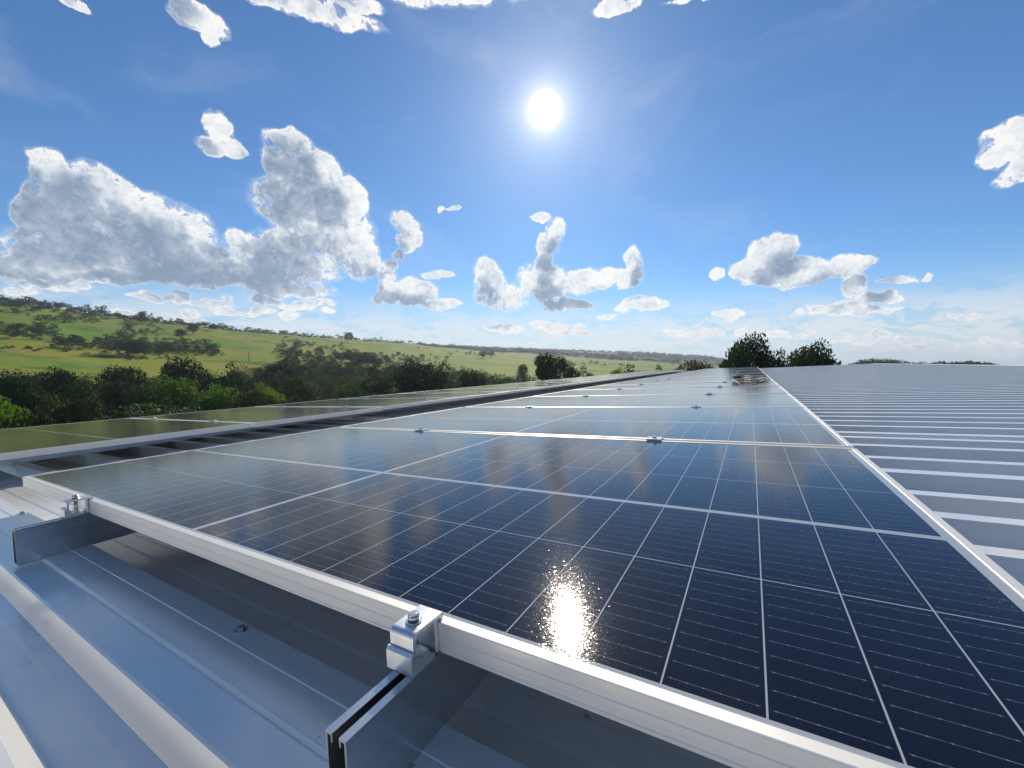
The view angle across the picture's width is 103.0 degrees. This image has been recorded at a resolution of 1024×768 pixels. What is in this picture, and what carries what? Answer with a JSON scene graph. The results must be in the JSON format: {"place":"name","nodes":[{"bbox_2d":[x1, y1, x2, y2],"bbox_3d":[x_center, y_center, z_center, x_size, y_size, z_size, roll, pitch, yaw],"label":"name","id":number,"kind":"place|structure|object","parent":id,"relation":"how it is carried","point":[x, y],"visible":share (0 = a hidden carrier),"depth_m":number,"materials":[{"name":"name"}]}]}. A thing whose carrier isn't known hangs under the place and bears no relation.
{"place":"outdoors","nodes":[
{"label":"outdoors","id":0,"kind":"place"},
{"bbox_2d":[0,302,720,400],"bbox_3d":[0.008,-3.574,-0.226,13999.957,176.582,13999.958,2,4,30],"label":"ground","id":1,"kind":"structure","parent":0,"point":[236,347],"depth_m":374.40,"materials":[{"name":"green plant"}]},
{"bbox_2d":[0,395,33,428],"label":"tree","id":2,"kind":"object","parent":1,"relation":"on","point":[5,412],"visible":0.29,"depth_m":37.19,"materials":[{"name":"green plant"}]},
{"bbox_2d":[0,371,43,413],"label":"tree","id":3,"kind":"object","parent":1,"relation":"on","point":[17,390],"visible":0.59,"depth_m":56.07,"materials":[{"name":"green plant"}]},
{"bbox_2d":[5,404,64,427],"bbox_3d":[-45.864,7.316,39.053,4.630,10.616,4.619,1,3,24],"label":"tree","id":4,"kind":"object","parent":1,"relation":"on","point":[35,422],"visible":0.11,"depth_m":39.30,"materials":[{"name":"green plant"}]},
{"bbox_2d":[17,386,59,419],"bbox_3d":[-68.401,6.573,58.649,5.441,13.432,5.185,1,3,24],"label":"tree","id":5,"kind":"object","parent":1,"relation":"on","point":[40,401],"visible":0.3,"depth_m":57.86,"materials":[{"name":"green plant"}]},
{"bbox_2d":[30,305,51,310],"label":"tree","id":6,"kind":"object","parent":1,"relation":"on","point":[37,307],"visible":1,"depth_m":394.11,"materials":[{"name":"green plant"}]},
{"bbox_2d":[34,365,81,400],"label":"tree","id":7,"kind":"object","parent":1,"relation":"on","point":[58,378],"visible":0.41,"depth_m":82.48,"materials":[{"name":"green plant"}]},
{"bbox_2d":[42,395,105,423],"bbox_3d":[-45.260,6.966,42.352,4.177,11.624,4.511,1,3,13],"label":"tree","id":8,"kind":"object","parent":1,"relation":"on","point":[75,410],"visible":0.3,"depth_m":41.80,"materials":[{"name":"green plant"}]},
{"bbox_2d":[58,376,121,419],"bbox_3d":[-61.312,6.233,59.262,7.335,14.865,6.558,0,3,-2],"label":"tree","id":9,"kind":"object","parent":1,"relation":"on","point":[80,392],"visible":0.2,"depth_m":57.84,"materials":[{"name":"green plant"}]},
{"bbox_2d":[1,345,178,359],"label":"field hedge","id":10,"kind":"object","parent":1,"relation":"on","point":[70,349],"visible":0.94,"depth_m":216.73,"materials":[{"name":"green plant"}]},
{"bbox_2d":[94,379,134,419],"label":"tree","id":11,"kind":"object","parent":1,"relation":"on","point":[117,392],"visible":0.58,"depth_m":70.94,"materials":[{"name":"green plant"}]},
{"bbox_2d":[95,364,149,393],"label":"tree","id":12,"kind":"object","parent":1,"relation":"on","point":[129,376],"visible":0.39,"depth_m":86.47,"materials":[{"name":"green plant"}]},
{"bbox_2d":[102,338,155,355],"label":"tree","id":13,"kind":"object","parent":1,"relation":"on","point":[122,345],"visible":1,"depth_m":227.81,"materials":[{"name":"green plant"}]},
{"bbox_2d":[132,311,148,324],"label":"tree","id":14,"kind":"object","parent":1,"relation":"on","point":[141,316],"visible":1,"depth_m":429.87,"materials":[{"name":"green plant"}]},
{"bbox_2d":[124,381,170,416],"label":"tree","id":15,"kind":"object","parent":1,"relation":"on","point":[144,395],"visible":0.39,"depth_m":66.48,"materials":[{"name":"green plant"}]},
{"bbox_2d":[143,374,216,412],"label":"tree","id":16,"kind":"object","parent":1,"relation":"on","point":[192,395],"visible":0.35,"depth_m":73.29,"materials":[{"name":"green plant"}]},
{"bbox_2d":[173,329,186,336],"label":"tree","id":17,"kind":"object","parent":1,"relation":"on","point":[180,332],"visible":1,"depth_m":372.11,"materials":[{"name":"green plant"}]},
{"bbox_2d":[155,356,207,393],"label":"tree","id":18,"kind":"object","parent":1,"relation":"on","point":[179,370],"visible":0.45,"depth_m":99.51,"materials":[{"name":"green plant"}]},
{"bbox_2d":[186,323,198,334],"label":"tree","id":19,"kind":"object","parent":1,"relation":"on","point":[192,329],"visible":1,"depth_m":418.29,"materials":[{"name":"green plant"}]},
{"bbox_2d":[0,294,404,343],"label":"crest woodland","id":20,"kind":"object","parent":1,"relation":"on","point":[20,302],"visible":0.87,"depth_m":457.16,"materials":[{"name":"green plant"}]},
{"bbox_2d":[189,371,225,400],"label":"tree","id":21,"kind":"object","parent":1,"relation":"on","point":[209,379],"visible":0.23,"depth_m":88.27,"materials":[{"name":"green plant"}]},
{"bbox_2d":[207,323,216,328],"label":"tree","id":22,"kind":"object","parent":1,"relation":"on","point":[213,325],"visible":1,"depth_m":476.85,"materials":[{"name":"green plant"}]},
{"bbox_2d":[196,383,242,411],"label":"tree","id":23,"kind":"object","parent":1,"relation":"on","point":[219,401],"visible":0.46,"depth_m":73.47,"materials":[{"name":"green plant"}]},
{"bbox_2d":[0,321,448,380],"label":"hillside scrub","id":24,"kind":"object","parent":1,"relation":"on","point":[171,347],"visible":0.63,"depth_m":283.53,"materials":[{"name":"green plant"}]},
{"bbox_2d":[218,362,251,402],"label":"tree","id":25,"kind":"object","parent":1,"relation":"on","point":[238,383],"visible":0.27,"depth_m":97.65,"materials":[{"name":"green plant"}]},
{"bbox_2d":[224,389,269,408],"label":"tree","id":26,"kind":"object","parent":1,"relation":"on","point":[250,399],"visible":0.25,"depth_m":70.74,"materials":[{"name":"green plant"}]},
{"bbox_2d":[246,381,271,403],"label":"tree","id":27,"kind":"object","parent":1,"relation":"on","point":[258,388],"visible":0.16,"depth_m":87.48,"materials":[{"name":"green plant"}]},
{"bbox_2d":[0,359,537,428],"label":"valley woodland","id":28,"kind":"object","parent":1,"relation":"on","point":[277,383],"visible":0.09,"depth_m":139.07,"materials":[{"name":"green plant"}]},
{"bbox_2d":[254,387,285,405],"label":"bush","id":29,"kind":"object","parent":1,"relation":"on","point":[272,397],"visible":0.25,"depth_m":78.03,"materials":[{"name":"green plant"}]},
{"bbox_2d":[27,360,534,424],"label":"valley undergrowth","id":30,"kind":"object","parent":1,"relation":"on","point":[189,408],"visible":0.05,"depth_m":122.73,"materials":[{"name":"green plant"}]},
{"bbox_2d":[250,358,314,382],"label":"tree","id":31,"kind":"object","parent":1,"relation":"on","point":[275,368],"visible":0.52,"depth_m":162.44,"materials":[{"name":"green plant"}]},
{"bbox_2d":[278,375,316,402],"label":"tree","id":32,"kind":"object","parent":1,"relation":"on","point":[300,389],"visible":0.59,"depth_m":105.64,"materials":[{"name":"green plant"}]},
{"bbox_2d":[330,377,367,399],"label":"tree","id":33,"kind":"object","parent":1,"relation":"on","point":[352,390],"visible":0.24,"depth_m":102.52,"materials":[{"name":"green plant"}]},
{"bbox_2d":[344,332,353,339],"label":"tree","id":34,"kind":"object","parent":1,"relation":"on","point":[348,335],"visible":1,"depth_m":653.32,"materials":[{"name":"green plant"}]},
{"bbox_2d":[0,308,709,365],"bbox_3d":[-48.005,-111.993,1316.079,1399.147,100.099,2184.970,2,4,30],"label":"hedgerow scrub","id":35,"kind":"object","parent":1,"relation":"on","point":[65,316],"visible":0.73,"depth_m":380.56,"materials":[{"name":"green plant"}]},
{"bbox_2d":[329,348,383,367],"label":"tree","id":36,"kind":"object","parent":1,"relation":"on","point":[364,357],"visible":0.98,"depth_m":303.75,"materials":[{"name":"green plant"}]},
{"bbox_2d":[354,367,397,395],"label":"tree","id":37,"kind":"object","parent":1,"relation":"on","point":[379,389],"visible":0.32,"depth_m":123.45,"materials":[{"name":"green plant"}]},
{"bbox_2d":[389,359,439,393],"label":"tree","id":38,"kind":"object","parent":1,"relation":"on","point":[416,375],"visible":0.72,"depth_m":105.29,"materials":[{"name":"green plant"}]},
{"bbox_2d":[422,361,452,390],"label":"tree","id":39,"kind":"object","parent":1,"relation":"on","point":[440,382],"visible":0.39,"depth_m":112.53,"materials":[{"name":"green plant"}]},
{"bbox_2d":[437,375,461,389],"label":"tree","id":40,"kind":"object","parent":1,"relation":"on","point":[451,385],"visible":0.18,"depth_m":104.62,"materials":[{"name":"green plant"}]},
{"bbox_2d":[459,370,487,387],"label":"tree","id":41,"kind":"object","parent":1,"relation":"on","point":[468,379],"visible":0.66,"depth_m":107.50,"materials":[{"name":"green plant"}]},
{"bbox_2d":[477,351,487,356],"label":"tree","id":42,"kind":"object","parent":1,"relation":"on","point":[482,353],"visible":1,"depth_m":686.97,"materials":[{"name":"green plant"}]},
{"bbox_2d":[0,363,1023,767],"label":"metal building","id":43,"kind":"structure","parent":1,"relation":"on","point":[136,651],"depth_m":0.62,"materials":[{"name":"paint"}]},
{"bbox_2d":[11,513,136,566],"bbox_3d":[4.675,-0.192,10.592,0.032,0.077,22.612,-2,2,30],"label":"mounting rail","id":44,"kind":"object","parent":43,"relation":"on","point":[36,542],"visible":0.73,"depth_m":0.90,"materials":[{"name":"metal"}]},
{"bbox_2d":[60,494,93,518],"bbox_3d":[-1.002,0.282,0.938,0.033,0.055,0.048,-2,2,30],"label":"end clamp","id":45,"kind":"object","parent":44,"relation":"attached to","point":[65,512],"visible":1,"depth_m":0.93,"materials":[{"name":"metal"}]},
{"bbox_2d":[22,427,1023,767],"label":"solar panel","id":46,"kind":"object","parent":44,"relation":"on","point":[770,607],"visible":1,"depth_m":0.50,"materials":[{"name":"glass"}]},
{"bbox_2d":[340,407,853,447],"bbox_3d":[0.274,0.190,2.139,2.182,0.031,1.098,-2,2,30],"label":"solar panel","id":47,"kind":"object","parent":44,"relation":"on","point":[795,426],"visible":0.77,"depth_m":1.82,"materials":[{"name":"blue"}]},
{"bbox_2d":[467,393,805,406],"bbox_3d":[0.843,0.139,3.103,2.182,0.031,1.098,-2,2,30],"label":"solar panel","id":48,"kind":"object","parent":44,"relation":"on","point":[751,400],"visible":0.64,"depth_m":2.92,"materials":[{"name":"blue"}]},
{"bbox_2d":[531,386,788,396],"bbox_3d":[1.411,0.086,4.067,2.182,0.033,1.098,-2,2,30],"label":"solar panel","id":49,"kind":"object","parent":44,"relation":"on","point":[705,390],"visible":0.72,"depth_m":3.93,"materials":[{"name":"blue"}]},
{"bbox_2d":[575,381,779,389],"bbox_3d":[1.975,0.033,5.033,2.182,0.033,1.098,-2,2,30],"label":"solar panel","id":50,"kind":"object","parent":44,"relation":"on","point":[712,384],"visible":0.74,"depth_m":4.93,"materials":[{"name":"blue"}]},
{"bbox_2d":[606,378,773,384],"bbox_3d":[2.540,-0.022,5.999,2.182,0.031,1.098,-2,2,30],"label":"solar panel","id":51,"kind":"object","parent":44,"relation":"on","point":[685,381],"visible":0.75,"depth_m":5.93,"materials":[{"name":"blue"}]},
{"bbox_2d":[731,376,767,383],"bbox_3d":[2.933,-0.056,5.003,0.400,0.066,1.522,2,4,27],"label":"cable","id":52,"kind":"object","parent":51,"relation":"on","point":[737,377],"visible":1,"depth_m":5.17,"materials":[{"name":"black plastic"}]},
{"bbox_2d":[638,374,766,379],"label":"solar panel","id":53,"kind":"object","parent":44,"relation":"on","point":[705,376],"visible":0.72,"depth_m":7.89,"materials":[{"name":"blue"}]},
{"bbox_2d":[663,371,763,375],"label":"solar panel","id":54,"kind":"object","parent":44,"relation":"on","point":[715,373],"visible":0.62,"depth_m":9.79,"materials":[{"name":"blue"}]},
{"bbox_2d":[689,369,749,371],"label":"solar panel","id":55,"kind":"object","parent":44,"relation":"on","point":[719,370],"visible":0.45,"depth_m":13.76,"materials":[{"name":"blue"}]},
{"bbox_2d":[682,369,760,372],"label":"solar panel","id":56,"kind":"object","parent":44,"relation":"on","point":[726,370],"visible":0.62,"depth_m":12.72,"materials":[{"name":"blue"}]},
{"bbox_2d":[701,368,758,370],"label":"solar panel","id":57,"kind":"object","parent":44,"relation":"on","point":[728,369],"visible":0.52,"depth_m":14.67,"materials":[{"name":"blue"}]},
{"bbox_2d":[0,371,676,464],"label":"mounting rail","id":58,"kind":"object","parent":43,"relation":"on","point":[46,456],"visible":0.23,"depth_m":2.96,"materials":[{"name":"metal"}]},
{"bbox_2d":[0,418,250,460],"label":"solar panel","id":59,"kind":"object","parent":58,"relation":"on","point":[22,442],"visible":1,"depth_m":2.47,"materials":[{"name":"blue"}]},
{"bbox_2d":[133,407,382,426],"bbox_3d":[-2.377,0.278,3.741,2.182,0.032,1.098,-2,2,30],"label":"solar panel","id":60,"kind":"object","parent":58,"relation":"on","point":[259,416],"visible":0.81,"depth_m":3.48,"materials":[{"name":"blue"}]},
{"bbox_2d":[255,397,459,409],"bbox_3d":[-1.810,0.222,4.706,2.182,0.030,1.098,-2,2,30],"label":"solar panel","id":61,"kind":"object","parent":58,"relation":"on","point":[388,403],"visible":0.88,"depth_m":4.47,"materials":[{"name":"blue"}]},
{"bbox_2d":[343,391,509,399],"bbox_3d":[-1.245,0.171,5.671,2.182,0.034,1.098,-2,2,30],"label":"solar panel","id":62,"kind":"object","parent":58,"relation":"on","point":[465,395],"visible":0.77,"depth_m":5.49,"materials":[{"name":"blue"}]},
{"bbox_2d":[487,381,591,385],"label":"solar panel","id":63,"kind":"object","parent":58,"relation":"on","point":[577,383],"visible":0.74,"depth_m":8.45,"materials":[{"name":"blue"}]},
{"bbox_2d":[531,378,621,381],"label":"solar panel","id":64,"kind":"object","parent":58,"relation":"on","point":[580,379],"visible":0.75,"depth_m":10.37,"materials":[{"name":"blue"}]},
{"bbox_2d":[554,376,632,379],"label":"solar panel","id":65,"kind":"object","parent":58,"relation":"on","point":[596,378],"visible":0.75,"depth_m":11.30,"materials":[{"name":"blue"}]},
{"bbox_2d":[564,375,641,378],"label":"solar panel","id":66,"kind":"object","parent":58,"relation":"on","point":[606,376],"visible":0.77,"depth_m":12.33,"materials":[{"name":"blue"}]},
{"bbox_2d":[576,374,649,377],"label":"solar panel","id":67,"kind":"object","parent":58,"relation":"on","point":[618,375],"visible":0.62,"depth_m":13.28,"materials":[{"name":"blue"}]},
{"bbox_2d":[598,373,660,375],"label":"solar panel","id":68,"kind":"object","parent":58,"relation":"on","point":[638,373],"visible":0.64,"depth_m":15.29,"materials":[{"name":"blue"}]},
{"bbox_2d":[609,372,667,374],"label":"solar panel","id":69,"kind":"object","parent":58,"relation":"on","point":[637,373],"visible":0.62,"depth_m":16.18,"materials":[{"name":"blue"}]},
{"bbox_2d":[325,651,489,767],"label":"mounting rail","id":70,"kind":"object","parent":43,"relation":"on","point":[394,719],"visible":0.34,"depth_m":0.36,"materials":[{"name":"metal"}]},
{"bbox_2d":[386,605,442,677],"bbox_3d":[-0.095,0.253,0.404,0.033,0.055,0.048,-2,2,30],"label":"end clamp","id":71,"kind":"object","parent":70,"relation":"on","point":[412,648],"visible":1,"depth_m":0.39,"materials":[{"name":"metal"}]},
{"bbox_2d":[646,436,662,440],"bbox_3d":[0.480,0.196,1.369,0.048,0.042,0.042,-2,2,30],"label":"clamp","id":72,"kind":"object","parent":70,"relation":"attached to","point":[655,438],"visible":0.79,"depth_m":1.36,"materials":[{"name":"silver metal"}]},
{"bbox_2d":[625,375,769,381],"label":"solar panel","id":73,"kind":"object","parent":70,"relation":"on","point":[767,376],"visible":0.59,"depth_m":6.99,"materials":[{"name":"blue"}]},
{"bbox_2d":[651,373,764,377],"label":"solar panel","id":74,"kind":"object","parent":70,"relation":"on","point":[708,375],"visible":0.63,"depth_m":8.93,"materials":[{"name":"blue"}]},
{"bbox_2d":[670,371,757,374],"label":"solar panel","id":75,"kind":"object","parent":70,"relation":"on","point":[715,372],"visible":0.47,"depth_m":10.85,"materials":[{"name":"blue"}]},
{"bbox_2d":[676,370,761,373],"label":"solar panel","id":76,"kind":"object","parent":70,"relation":"on","point":[720,371],"visible":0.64,"depth_m":11.75,"materials":[{"name":"blue"}]},
{"bbox_2d":[516,364,527,376],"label":"tree","id":77,"kind":"object","parent":1,"relation":"on","point":[524,367],"visible":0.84,"depth_m":253.86,"materials":[{"name":"green plant"}]},
{"bbox_2d":[534,352,566,380],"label":"tree","id":78,"kind":"object","parent":1,"relation":"on","point":[547,367],"visible":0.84,"depth_m":116.70,"materials":[{"name":"green plant"}]},
{"bbox_2d":[553,360,579,378],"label":"tree","id":79,"kind":"object","parent":1,"relation":"on","point":[571,371],"visible":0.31,"depth_m":123.22,"materials":[{"name":"green plant"}]},
{"bbox_2d":[407,341,726,366],"bbox_3d":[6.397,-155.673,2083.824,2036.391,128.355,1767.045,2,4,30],"label":"distant woodland","id":80,"kind":"object","parent":1,"relation":"on","point":[676,357],"visible":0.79,"depth_m":1572.46,"materials":[{"name":"green plant"}]},
{"bbox_2d":[575,365,595,376],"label":"tree","id":81,"kind":"object","parent":1,"relation":"on","point":[588,374],"visible":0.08,"depth_m":128.44,"materials":[{"name":"green plant"}]},
{"bbox_2d":[610,367,623,373],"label":"tree","id":82,"kind":"object","parent":1,"relation":"on","point":[616,371],"visible":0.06,"depth_m":101.46,"materials":[{"name":"green plant"}]},
{"bbox_2d":[624,364,639,372],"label":"tree","id":83,"kind":"object","parent":1,"relation":"on","point":[629,370],"visible":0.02,"depth_m":106.37,"materials":[{"name":"green plant"}]},
{"bbox_2d":[673,359,708,371],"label":"tree","id":84,"kind":"object","parent":1,"relation":"on","point":[697,366],"visible":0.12,"depth_m":86.17,"materials":[{"name":"green plant"}]},
{"bbox_2d":[719,343,753,367],"bbox_3d":[28.284,1.132,50.728,5.589,12.846,5.602,-3,4,-41],"label":"tree","id":85,"kind":"object","parent":1,"relation":"on","point":[738,359],"visible":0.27,"depth_m":49.48,"materials":[{"name":"green plant"}]},
{"bbox_2d":[719,332,776,367],"bbox_3d":[30.332,0.507,52.031,6.701,14.372,7.012,-3,4,-40],"label":"tree","id":86,"kind":"object","parent":1,"relation":"on","point":[759,361],"visible":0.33,"depth_m":50.44,"materials":[{"name":"green plant"}]},
{"bbox_2d":[755,347,788,367],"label":"tree","id":87,"kind":"object","parent":1,"relation":"on","point":[779,361],"visible":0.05,"depth_m":51.58,"materials":[{"name":"green plant"}]},
{"bbox_2d":[783,350,801,366],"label":"tree","id":88,"kind":"object","parent":1,"relation":"on","point":[793,358],"visible":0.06,"depth_m":48.64,"materials":[{"name":"green plant"}]},
{"bbox_2d":[789,337,841,366],"bbox_3d":[36.047,1.146,48.761,5.439,13.427,5.183,3,4,45],"label":"tree","id":89,"kind":"object","parent":1,"relation":"on","point":[802,357],"visible":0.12,"depth_m":48.09,"materials":[{"name":"green plant"}]},
{"bbox_2d":[803,343,836,365],"bbox_3d":[35.616,1.601,45.834,5.227,12.352,5.846,0,3,-1],"label":"tree","id":90,"kind":"object","parent":1,"relation":"on","point":[820,359],"visible":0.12,"depth_m":45.74,"materials":[{"name":"green plant"}]},
{"bbox_2d":[848,358,998,364],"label":"horizon woodland","id":91,"kind":"object","parent":1,"relation":"on","point":[895,361],"visible":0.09,"depth_m":294.08,"materials":[{"name":"green plant"}]},
{"bbox_2d":[0,0,1023,364],"label":"sky","id":92,"kind":"structure","parent":0,"point":[685,177],"materials":[{"name":"blue"}]},
{"label":"rail","id":93,"kind":"object","parent":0,"visible":0},
{"bbox_2d":[398,387,544,393],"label":"solar panel","id":94,"kind":"object","parent":93,"relation":"on","point":[515,390],"visible":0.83,"depth_m":6.47,"materials":[{"name":"blue"}]},
{"bbox_2d":[443,383,571,389],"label":"solar panel","id":95,"kind":"object","parent":93,"relation":"on","point":[520,386],"visible":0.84,"depth_m":7.45,"materials":[{"name":"blue"}]},
{"bbox_2d":[509,379,608,383],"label":"solar panel","id":96,"kind":"object","parent":93,"relation":"on","point":[564,381],"visible":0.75,"depth_m":9.40,"materials":[{"name":"silver metal"}]},
{"bbox_2d":[600,373,655,375],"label":"solar panel","id":97,"kind":"object","parent":93,"relation":"on","point":[628,374],"visible":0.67,"depth_m":14.27,"materials":[{"name":"silver metal"}]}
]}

